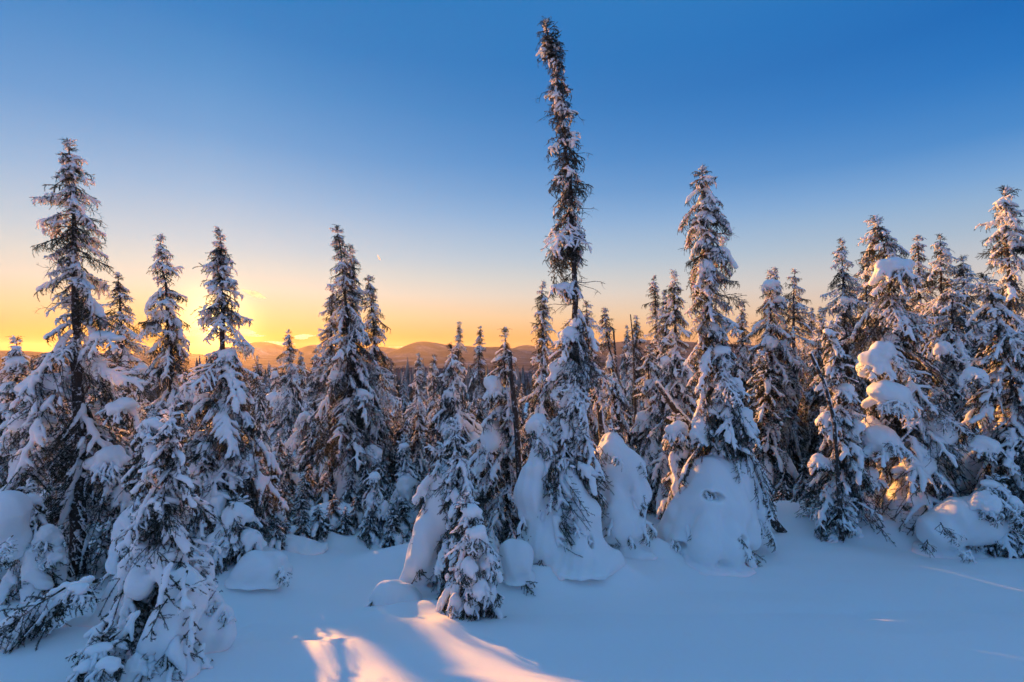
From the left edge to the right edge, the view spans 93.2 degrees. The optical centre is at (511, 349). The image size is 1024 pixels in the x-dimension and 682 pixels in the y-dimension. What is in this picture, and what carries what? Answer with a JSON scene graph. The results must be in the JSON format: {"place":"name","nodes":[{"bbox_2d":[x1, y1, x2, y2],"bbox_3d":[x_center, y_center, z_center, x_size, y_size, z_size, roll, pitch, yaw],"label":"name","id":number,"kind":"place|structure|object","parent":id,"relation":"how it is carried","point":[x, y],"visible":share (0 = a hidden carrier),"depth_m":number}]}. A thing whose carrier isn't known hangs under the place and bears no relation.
{"place":"outdoors","nodes":[
{"label":"outdoors","id":0,"kind":"place"},
{"bbox_2d":[183,327,208,335],"bbox_3d":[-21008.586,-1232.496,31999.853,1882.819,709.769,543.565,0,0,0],"label":"cloud","id":1,"kind":"structure","parent":0,"point":[195,331],"depth_m":31807.29},
{"bbox_2d":[0,340,980,393],"bbox_3d":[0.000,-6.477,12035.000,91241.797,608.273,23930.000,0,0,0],"label":"distant hills","id":2,"kind":"structure","parent":0,"point":[266,352],"depth_m":11771.19},
{"bbox_2d":[2,352,861,401],"bbox_3d":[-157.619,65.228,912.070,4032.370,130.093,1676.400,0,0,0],"label":"valley forest","id":3,"kind":"object","parent":2,"relation":"on","point":[520,379],"depth_m":77.45},
{"bbox_2d":[0,402,1023,681],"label":"snow ground","id":4,"kind":"structure","parent":0,"point":[802,604],"depth_m":5.48},
{"bbox_2d":[0,490,32,567],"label":"snow hump","id":5,"kind":"object","parent":4,"relation":"on","point":[16,532],"visible":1,"depth_m":6.76},
{"bbox_2d":[0,335,48,503],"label":"spruce tree","id":6,"kind":"object","parent":4,"relation":"on","point":[14,359],"visible":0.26,"depth_m":10.74},
{"bbox_2d":[0,478,70,604],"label":"spruce tree","id":7,"kind":"object","parent":4,"relation":"on","point":[39,565],"visible":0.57,"depth_m":6.99},
{"bbox_2d":[0,575,102,653],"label":"bent branch","id":8,"kind":"object","parent":4,"relation":"on","point":[29,618],"visible":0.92,"depth_m":4.45},
{"bbox_2d":[35,397,87,523],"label":"spruce tree","id":9,"kind":"object","parent":4,"relation":"on","point":[50,500],"visible":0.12,"depth_m":10.59},
{"bbox_2d":[0,137,155,582],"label":"spruce tree","id":10,"kind":"object","parent":4,"relation":"on","point":[105,463],"visible":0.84,"depth_m":7.87},
{"bbox_2d":[65,624,134,681],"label":"snowy bush","id":11,"kind":"object","parent":4,"relation":"on","point":[96,663],"visible":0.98,"depth_m":3.67},
{"bbox_2d":[84,272,157,494],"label":"spruce tree","id":12,"kind":"object","parent":4,"relation":"on","point":[119,317],"visible":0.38,"depth_m":12.91},
{"bbox_2d":[93,403,189,605],"bbox_3d":[-5.266,2.735,6.939,1.261,3.968,1.259,0,0,0],"label":"spruce tree","id":13,"kind":"object","parent":4,"relation":"on","point":[146,447],"visible":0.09,"depth_m":6.80},
{"bbox_2d":[62,403,236,681],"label":"spruce tree","id":14,"kind":"object","parent":4,"relation":"on","point":[162,593],"visible":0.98,"depth_m":4.25},
{"bbox_2d":[130,233,211,491],"bbox_3d":[-7.994,1.510,11.505,2.165,8.595,2.095,0,0,0],"label":"spruce tree","id":15,"kind":"object","parent":4,"relation":"on","point":[168,362],"visible":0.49,"depth_m":11.31},
{"bbox_2d":[179,432,230,556],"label":"spruce tree","id":16,"kind":"object","parent":4,"relation":"on","point":[217,502],"visible":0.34,"depth_m":7.63},
{"bbox_2d":[175,226,293,541],"bbox_3d":[-4.793,1.398,8.239,1.778,6.966,2.008,0,0,0],"label":"spruce tree","id":17,"kind":"object","parent":4,"relation":"on","point":[222,405],"visible":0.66,"depth_m":8.02},
{"bbox_2d":[206,493,266,574],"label":"spruce tree","id":18,"kind":"object","parent":4,"relation":"on","point":[237,513],"visible":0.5,"depth_m":7.36},
{"bbox_2d":[224,550,292,589],"bbox_3d":[-3.730,3.273,7.319,1.042,0.496,0.805,0,0,0],"label":"snow hump","id":19,"kind":"object","parent":4,"relation":"on","point":[258,569],"visible":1,"depth_m":7.05},
{"bbox_2d":[245,356,271,451],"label":"spruce tree","id":20,"kind":"object","parent":4,"relation":"on","point":[258,369],"visible":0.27,"depth_m":19.95},
{"bbox_2d":[252,380,271,469],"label":"spruce tree","id":21,"kind":"object","parent":4,"relation":"on","point":[261,419],"visible":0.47,"depth_m":17.94},
{"bbox_2d":[262,488,275,530],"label":"young spruce","id":22,"kind":"object","parent":4,"relation":"on","point":[268,515],"visible":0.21,"depth_m":9.44},
{"bbox_2d":[265,367,288,441],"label":"spruce tree","id":23,"kind":"object","parent":4,"relation":"on","point":[275,402],"visible":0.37,"depth_m":27.50},
{"bbox_2d":[268,515,287,550],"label":"young spruce","id":24,"kind":"object","parent":4,"relation":"on","point":[277,539],"visible":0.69,"depth_m":8.26},
{"bbox_2d":[268,496,290,528],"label":"young spruce","id":25,"kind":"object","parent":4,"relation":"on","point":[281,517],"visible":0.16,"depth_m":9.93},
{"bbox_2d":[272,432,294,474],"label":"spruce tree","id":26,"kind":"object","parent":4,"relation":"on","point":[279,452],"visible":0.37,"depth_m":16.54},
{"bbox_2d":[266,329,306,449],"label":"spruce tree","id":27,"kind":"object","parent":4,"relation":"on","point":[292,375],"visible":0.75,"depth_m":23.77},
{"bbox_2d":[277,477,296,517],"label":"young spruce","id":28,"kind":"object","parent":4,"relation":"on","point":[285,487],"visible":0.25,"depth_m":10.66},
{"bbox_2d":[277,445,301,498],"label":"spruce tree","id":29,"kind":"object","parent":4,"relation":"on","point":[293,478],"visible":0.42,"depth_m":13.20},
{"bbox_2d":[266,533,327,554],"bbox_3d":[-3.881,3.680,8.616,1.157,0.754,0.730,0,0,0],"label":"snow hump","id":30,"kind":"object","parent":4,"relation":"on","point":[301,545],"visible":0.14,"depth_m":8.51},
{"bbox_2d":[283,351,310,448],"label":"spruce tree","id":31,"kind":"object","parent":4,"relation":"on","point":[302,369],"visible":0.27,"depth_m":24.36},
{"bbox_2d":[283,399,316,470],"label":"spruce tree","id":32,"kind":"object","parent":4,"relation":"on","point":[294,441],"visible":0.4,"depth_m":17.74},
{"bbox_2d":[290,494,311,525],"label":"young spruce","id":33,"kind":"object","parent":4,"relation":"on","point":[299,506],"visible":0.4,"depth_m":9.54},
{"bbox_2d":[293,509,313,539],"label":"young spruce","id":34,"kind":"object","parent":4,"relation":"on","point":[302,530],"visible":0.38,"depth_m":8.94},
{"bbox_2d":[292,420,315,481],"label":"spruce tree","id":35,"kind":"object","parent":4,"relation":"on","point":[306,459],"visible":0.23,"depth_m":15.46},
{"bbox_2d":[293,470,317,507],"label":"young spruce","id":36,"kind":"object","parent":4,"relation":"on","point":[310,496],"visible":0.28,"depth_m":11.39},
{"bbox_2d":[296,348,323,428],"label":"spruce tree","id":37,"kind":"object","parent":4,"relation":"on","point":[311,393],"visible":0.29,"depth_m":20.86},
{"bbox_2d":[305,464,318,500],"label":"spruce tree","id":38,"kind":"object","parent":4,"relation":"on","point":[310,472],"visible":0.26,"depth_m":12.34},
{"bbox_2d":[305,418,326,475],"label":"spruce tree","id":39,"kind":"object","parent":4,"relation":"on","point":[313,445],"visible":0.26,"depth_m":15.37},
{"bbox_2d":[312,425,330,488],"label":"spruce tree","id":40,"kind":"object","parent":4,"relation":"on","point":[320,468],"visible":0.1,"depth_m":14.48},
{"bbox_2d":[307,287,337,438],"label":"spruce tree","id":41,"kind":"object","parent":4,"relation":"on","point":[326,358],"visible":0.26,"depth_m":16.34},
{"bbox_2d":[310,504,334,542],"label":"young spruce","id":42,"kind":"object","parent":4,"relation":"on","point":[318,529],"visible":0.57,"depth_m":9.09},
{"bbox_2d":[314,474,336,504],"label":"young spruce","id":43,"kind":"object","parent":4,"relation":"on","point":[324,494],"visible":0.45,"depth_m":11.54},
{"bbox_2d":[306,507,352,525],"bbox_3d":[-3.767,3.690,10.015,1.249,0.768,1.018,0,0,0],"label":"snow hump","id":44,"kind":"object","parent":4,"relation":"on","point":[311,511],"visible":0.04,"depth_m":10.07},
{"bbox_2d":[323,494,344,531],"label":"young spruce","id":45,"kind":"object","parent":4,"relation":"on","point":[332,517],"visible":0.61,"depth_m":9.65},
{"bbox_2d":[333,506,356,535],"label":"young spruce","id":46,"kind":"object","parent":4,"relation":"on","point":[346,523],"visible":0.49,"depth_m":9.55},
{"bbox_2d":[340,468,359,504],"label":"young spruce","id":47,"kind":"object","parent":4,"relation":"on","point":[348,495],"visible":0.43,"depth_m":11.19},
{"bbox_2d":[309,224,395,502],"bbox_3d":[-4.168,2.021,12.821,2.965,10.550,2.987,0,0,0],"label":"spruce tree","id":48,"kind":"object","parent":4,"relation":"on","point":[346,450],"visible":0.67,"depth_m":12.26},
{"bbox_2d":[350,491,365,529],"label":"young spruce","id":49,"kind":"object","parent":4,"relation":"on","point":[357,515],"visible":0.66,"depth_m":9.89},
{"bbox_2d":[327,243,389,489],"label":"spruce tree","id":50,"kind":"object","parent":4,"relation":"on","point":[352,260],"visible":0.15,"depth_m":12.82},
{"bbox_2d":[357,460,369,501],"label":"spruce tree","id":51,"kind":"object","parent":4,"relation":"on","point":[364,476],"visible":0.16,"depth_m":11.49},
{"bbox_2d":[357,508,380,548],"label":"young spruce","id":52,"kind":"object","parent":4,"relation":"on","point":[369,533],"visible":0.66,"depth_m":9.23},
{"bbox_2d":[356,465,393,538],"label":"spruce tree","id":53,"kind":"object","parent":4,"relation":"on","point":[376,502],"visible":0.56,"depth_m":9.41},
{"bbox_2d":[378,458,389,500],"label":"spruce tree","id":54,"kind":"object","parent":4,"relation":"on","point":[383,478],"visible":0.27,"depth_m":11.97},
{"bbox_2d":[359,274,411,486],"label":"spruce tree","id":55,"kind":"object","parent":4,"relation":"on","point":[384,369],"visible":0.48,"depth_m":13.89},
{"bbox_2d":[364,580,421,606],"bbox_3d":[-1.625,3.402,6.578,0.805,0.549,0.616,0,0,0],"label":"snow hump","id":56,"kind":"object","parent":4,"relation":"on","point":[386,592],"visible":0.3,"depth_m":6.46},
{"bbox_2d":[379,510,408,547],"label":"young spruce","id":57,"kind":"object","parent":4,"relation":"on","point":[393,537],"visible":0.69,"depth_m":9.08},
{"bbox_2d":[392,396,402,442],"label":"spruce tree","id":58,"kind":"object","parent":4,"relation":"on","point":[397,415],"visible":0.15,"depth_m":18.33},
{"bbox_2d":[392,415,412,491],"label":"spruce tree","id":59,"kind":"object","parent":4,"relation":"on","point":[399,431],"visible":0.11,"depth_m":13.45},
{"bbox_2d":[398,372,409,412],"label":"spruce tree","id":60,"kind":"object","parent":4,"relation":"on","point":[404,407],"visible":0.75,"depth_m":54.35},
{"bbox_2d":[397,498,412,541],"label":"young spruce","id":61,"kind":"object","parent":4,"relation":"on","point":[404,521],"visible":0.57,"depth_m":9.66},
{"bbox_2d":[388,434,427,531],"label":"spruce tree","id":62,"kind":"object","parent":4,"relation":"on","point":[407,477],"visible":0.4,"depth_m":10.28},
{"bbox_2d":[403,352,429,439],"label":"spruce tree","id":63,"kind":"object","parent":4,"relation":"on","point":[417,396],"visible":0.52,"depth_m":25.88},
{"bbox_2d":[409,404,430,480],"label":"spruce tree","id":64,"kind":"object","parent":4,"relation":"on","point":[417,444],"visible":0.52,"depth_m":14.52},
{"bbox_2d":[399,442,452,595],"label":"spruce tree","id":65,"kind":"object","parent":4,"relation":"on","point":[429,528],"visible":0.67,"depth_m":6.89},
{"bbox_2d":[423,354,442,441],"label":"spruce tree","id":66,"kind":"object","parent":4,"relation":"on","point":[430,388],"visible":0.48,"depth_m":26.87},
{"bbox_2d":[427,407,443,473],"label":"spruce tree","id":67,"kind":"object","parent":4,"relation":"on","point":[439,438],"visible":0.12,"depth_m":13.41},
{"bbox_2d":[409,342,488,524],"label":"spruce tree","id":68,"kind":"object","parent":4,"relation":"on","point":[452,403],"visible":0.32,"depth_m":10.06},
{"bbox_2d":[447,321,468,412],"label":"spruce tree","id":69,"kind":"object","parent":4,"relation":"on","point":[458,337],"visible":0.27,"depth_m":35.94},
{"bbox_2d":[426,417,492,599],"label":"spruce tree","id":70,"kind":"object","parent":4,"relation":"on","point":[457,478],"visible":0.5,"depth_m":6.72},
{"bbox_2d":[436,489,506,621],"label":"spruce tree","id":71,"kind":"object","parent":4,"relation":"on","point":[471,591],"visible":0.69,"depth_m":5.58},
{"bbox_2d":[466,326,493,418],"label":"spruce tree","id":72,"kind":"object","parent":4,"relation":"on","point":[476,377],"visible":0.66,"depth_m":33.87},
{"bbox_2d":[467,326,528,551],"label":"spruce tree","id":73,"kind":"object","parent":4,"relation":"on","point":[497,437],"visible":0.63,"depth_m":9.16},
{"bbox_2d":[502,352,523,535],"bbox_3d":[0.057,1.915,9.096,0.631,3.772,0.379,0,0,0],"label":"dead trunk","id":74,"kind":"object","parent":4,"relation":"on","point":[516,426],"visible":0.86,"depth_m":9.06},
{"bbox_2d":[499,539,537,595],"bbox_3d":[0.089,3.079,6.894,0.555,0.669,0.582,0,0,0],"label":"snow hump","id":75,"kind":"object","parent":4,"relation":"on","point":[516,557],"visible":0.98,"depth_m":6.78},
{"bbox_2d":[517,382,527,466],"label":"spruce tree","id":76,"kind":"object","parent":4,"relation":"on","point":[522,422],"visible":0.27,"depth_m":16.70},
{"bbox_2d":[519,280,561,488],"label":"spruce tree","id":77,"kind":"object","parent":4,"relation":"on","point":[542,312],"visible":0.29,"depth_m":11.91},
{"bbox_2d":[513,16,624,580],"bbox_3d":[0.892,-0.723,7.699,1.949,9.416,1.805,0,0,0],"label":"spruce tree","id":78,"kind":"object","parent":4,"relation":"on","point":[559,517],"visible":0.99,"depth_m":7.64},
{"bbox_2d":[580,300,610,477],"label":"spruce tree","id":79,"kind":"object","parent":4,"relation":"on","point":[593,430],"visible":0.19,"depth_m":12.85},
{"bbox_2d":[589,390,610,441],"bbox_3d":[1.650,2.274,8.918,0.684,3.130,0.507,0,0,0],"label":"dead trunk","id":80,"kind":"object","parent":4,"relation":"on","point":[601,427],"visible":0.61,"depth_m":8.86},
{"bbox_2d":[596,308,630,443],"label":"spruce tree","id":81,"kind":"object","parent":4,"relation":"on","point":[617,406],"visible":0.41,"depth_m":16.85},
{"bbox_2d":[590,421,657,560],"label":"spruce tree","id":82,"kind":"object","parent":4,"relation":"on","point":[625,522],"visible":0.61,"depth_m":8.14},
{"bbox_2d":[618,325,641,412],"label":"spruce tree","id":83,"kind":"object","parent":4,"relation":"on","point":[627,376],"visible":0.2,"depth_m":21.94},
{"bbox_2d":[623,405,636,449],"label":"spruce tree","id":84,"kind":"object","parent":4,"relation":"on","point":[628,440],"visible":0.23,"depth_m":19.23},
{"bbox_2d":[630,314,636,445],"bbox_3d":[5.049,1.589,19.869,0.350,6.130,0.387,0,0,0],"label":"dead trunk","id":85,"kind":"object","parent":4,"relation":"on","point":[635,399],"visible":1,"depth_m":19.97},
{"bbox_2d":[624,315,647,423],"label":"spruce tree","id":86,"kind":"object","parent":4,"relation":"on","point":[629,383],"visible":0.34,"depth_m":20.90},
{"bbox_2d":[628,344,664,514],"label":"spruce tree","id":87,"kind":"object","parent":4,"relation":"on","point":[644,424],"visible":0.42,"depth_m":11.79},
{"bbox_2d":[633,275,663,449],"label":"spruce tree","id":88,"kind":"object","parent":4,"relation":"on","point":[654,287],"visible":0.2,"depth_m":18.45},
{"bbox_2d":[653,289,682,424],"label":"spruce tree","id":89,"kind":"object","parent":4,"relation":"on","point":[663,333],"visible":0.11,"depth_m":17.96},
{"bbox_2d":[647,269,700,519],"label":"spruce tree","id":90,"kind":"object","parent":4,"relation":"on","point":[670,359],"visible":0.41,"depth_m":10.80},
{"bbox_2d":[657,412,690,519],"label":"spruce tree","id":91,"kind":"object","parent":4,"relation":"on","point":[676,430],"visible":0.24,"depth_m":9.20},
{"bbox_2d":[657,164,781,576],"bbox_3d":[3.674,0.242,8.651,2.294,7.397,2.190,0,0,0],"label":"spruce tree","id":92,"kind":"object","parent":4,"relation":"on","point":[716,518],"visible":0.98,"depth_m":8.66},
{"bbox_2d":[655,380,786,532],"bbox_3d":[4.308,2.260,9.953,2.768,3.282,0.288,0,0,0],"label":"dead trunk","id":93,"kind":"object","parent":4,"relation":"on","point":[776,525],"visible":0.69,"depth_m":9.85},
{"bbox_2d":[727,301,755,408],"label":"spruce tree","id":94,"kind":"object","parent":4,"relation":"on","point":[742,371],"visible":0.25,"depth_m":16.87},
{"bbox_2d":[742,348,789,448],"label":"spruce tree","id":95,"kind":"object","parent":4,"relation":"on","point":[752,396],"visible":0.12,"depth_m":14.39},
{"bbox_2d":[749,350,799,500],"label":"spruce tree","id":96,"kind":"object","parent":4,"relation":"on","point":[771,455],"visible":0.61,"depth_m":13.20},
{"bbox_2d":[746,269,806,485],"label":"spruce tree","id":97,"kind":"object","parent":4,"relation":"on","point":[772,343],"visible":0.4,"depth_m":14.69},
{"bbox_2d":[761,267,798,440],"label":"spruce tree","id":98,"kind":"object","parent":4,"relation":"on","point":[776,277],"visible":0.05,"depth_m":16.42},
{"bbox_2d":[774,460,794,500],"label":"spruce tree","id":99,"kind":"object","parent":4,"relation":"on","point":[784,483],"visible":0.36,"depth_m":12.88},
{"bbox_2d":[775,268,825,473],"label":"spruce tree","id":100,"kind":"object","parent":4,"relation":"on","point":[794,306],"visible":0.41,"depth_m":16.02},
{"bbox_2d":[790,458,810,503],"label":"spruce tree","id":101,"kind":"object","parent":4,"relation":"on","point":[796,491],"visible":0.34,"depth_m":12.50},
{"bbox_2d":[799,341,812,425],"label":"spruce tree","id":102,"kind":"object","parent":4,"relation":"on","point":[803,353],"visible":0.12,"depth_m":18.06},
{"bbox_2d":[799,307,822,389],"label":"spruce tree","id":103,"kind":"object","parent":4,"relation":"on","point":[812,326],"visible":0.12,"depth_m":20.95},
{"bbox_2d":[803,328,826,481],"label":"spruce tree","id":104,"kind":"object","parent":4,"relation":"on","point":[813,444],"visible":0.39,"depth_m":14.10},
{"bbox_2d":[806,306,827,391],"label":"spruce tree","id":105,"kind":"object","parent":4,"relation":"on","point":[820,321],"visible":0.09,"depth_m":19.96},
{"bbox_2d":[804,352,847,540],"bbox_3d":[6.040,1.877,9.213,0.790,3.696,0.554,0,0,0],"label":"dead trunk","id":106,"kind":"object","parent":4,"relation":"on","point":[836,451],"visible":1,"depth_m":9.18},
{"bbox_2d":[810,238,874,491],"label":"spruce tree","id":107,"kind":"object","parent":4,"relation":"on","point":[846,305],"visible":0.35,"depth_m":12.88},
{"bbox_2d":[790,319,895,545],"bbox_3d":[6.551,2.168,9.604,1.718,5.574,1.605,0,0,0],"label":"spruce tree","id":108,"kind":"object","parent":4,"relation":"on","point":[858,471],"visible":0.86,"depth_m":9.38},
{"bbox_2d":[821,492,878,522],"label":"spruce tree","id":109,"kind":"object","parent":4,"relation":"on","point":[868,503],"visible":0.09,"depth_m":9.61},
{"bbox_2d":[847,252,887,398],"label":"spruce tree","id":110,"kind":"object","parent":4,"relation":"on","point":[862,298],"visible":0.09,"depth_m":15.47},
{"bbox_2d":[841,215,977,535],"bbox_3d":[8.102,1.586,10.078,2.917,8.795,2.858,0,0,0],"label":"spruce tree","id":111,"kind":"object","parent":4,"relation":"on","point":[906,444],"visible":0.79,"depth_m":9.43},
{"bbox_2d":[902,235,945,382],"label":"spruce tree","id":112,"kind":"object","parent":4,"relation":"on","point":[917,245],"visible":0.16,"depth_m":15.93},
{"bbox_2d":[898,233,964,400],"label":"spruce tree","id":113,"kind":"object","parent":4,"relation":"on","point":[945,255],"visible":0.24,"depth_m":14.95},
{"bbox_2d":[915,278,994,496],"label":"spruce tree","id":114,"kind":"object","parent":4,"relation":"on","point":[954,352],"visible":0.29,"depth_m":12.03},
{"bbox_2d":[945,444,970,474],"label":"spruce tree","id":115,"kind":"object","parent":4,"relation":"on","point":[963,459],"visible":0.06,"depth_m":10.38},
{"bbox_2d":[936,255,988,406],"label":"spruce tree","id":116,"kind":"object","parent":4,"relation":"on","point":[966,285],"visible":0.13,"depth_m":14.42},
{"bbox_2d":[911,487,1023,563],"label":"snow hump","id":117,"kind":"object","parent":4,"relation":"on","point":[951,527],"visible":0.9,"depth_m":8.48},
{"bbox_2d":[952,185,1023,525],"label":"spruce tree","id":118,"kind":"object","parent":4,"relation":"on","point":[1006,215],"visible":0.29,"depth_m":9.44},
{"bbox_2d":[958,272,1023,539],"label":"spruce tree","id":119,"kind":"object","parent":4,"relation":"on","point":[1002,441],"visible":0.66,"depth_m":8.89},
{"bbox_2d":[966,472,1023,558],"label":"snowy bush","id":120,"kind":"object","parent":4,"relation":"on","point":[988,502],"visible":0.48,"depth_m":8.34},
{"bbox_2d":[0,0,1023,354],"label":"sky","id":121,"kind":"structure","parent":0,"point":[409,127]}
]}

